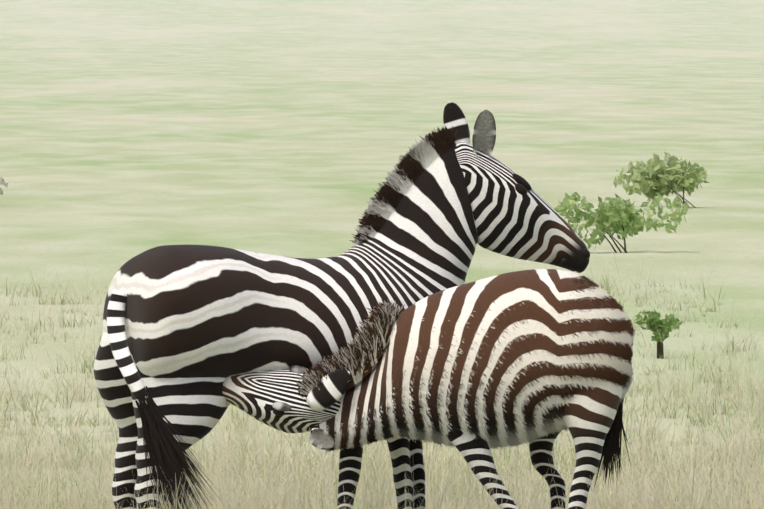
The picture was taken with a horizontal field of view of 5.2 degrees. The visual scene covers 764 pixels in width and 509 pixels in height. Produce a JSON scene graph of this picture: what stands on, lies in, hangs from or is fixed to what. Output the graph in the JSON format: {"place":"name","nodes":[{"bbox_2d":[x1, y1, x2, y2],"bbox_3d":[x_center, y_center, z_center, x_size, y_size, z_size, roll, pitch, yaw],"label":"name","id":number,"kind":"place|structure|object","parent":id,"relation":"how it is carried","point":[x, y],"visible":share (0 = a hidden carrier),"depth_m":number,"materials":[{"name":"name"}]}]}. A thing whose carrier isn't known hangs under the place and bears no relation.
{"place":"outdoors","nodes":[
{"label":"outdoors","id":0,"kind":"place"},
{"bbox_2d":[0,0,763,508],"bbox_3d":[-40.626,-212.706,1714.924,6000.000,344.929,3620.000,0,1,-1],"label":"ground","id":1,"kind":"structure","parent":0,"point":[134,128],"depth_m":168.52,"materials":[{"name":"green plant"}]},
{"bbox_2d":[0,177,7,194],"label":"dry shrub","id":2,"kind":"object","parent":1,"relation":"on","point":[3,183],"visible":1,"depth_m":99.25,"materials":[{"name":"grey plant"}]},
{"bbox_2d":[94,102,589,508],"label":"zebra","id":3,"kind":"object","parent":1,"relation":"on","point":[188,329],"visible":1,"depth_m":29.78},
{"bbox_2d":[222,269,634,508],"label":"young zebra","id":4,"kind":"object","parent":1,"relation":"on","point":[538,360],"visible":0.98,"depth_m":29.38,"materials":[{"name":"fur"}]},
{"bbox_2d":[554,192,688,252],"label":"shrub","id":5,"kind":"object","parent":1,"relation":"on","point":[623,221],"visible":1,"depth_m":77.08,"materials":[{"name":"leaves"},{"name":"wood"}]},
{"bbox_2d":[634,310,682,358],"bbox_3d":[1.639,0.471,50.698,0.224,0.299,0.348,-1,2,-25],"label":"tree","id":6,"kind":"object","parent":1,"relation":"on","point":[663,326],"visible":0.98,"depth_m":50.66,"materials":[{"name":"leaves"},{"name":"wood"}]},
{"bbox_2d":[613,152,709,207],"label":"shrub","id":7,"kind":"object","parent":1,"relation":"on","point":[660,177],"visible":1,"depth_m":98.33,"materials":[{"name":"leaves"},{"name":"wood"}]},
{"bbox_2d":[0,232,763,508],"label":"grass field","id":8,"kind":"structure","parent":0,"point":[254,490],"depth_m":36.22,"materials":[{"name":"beige plant"}]}
]}

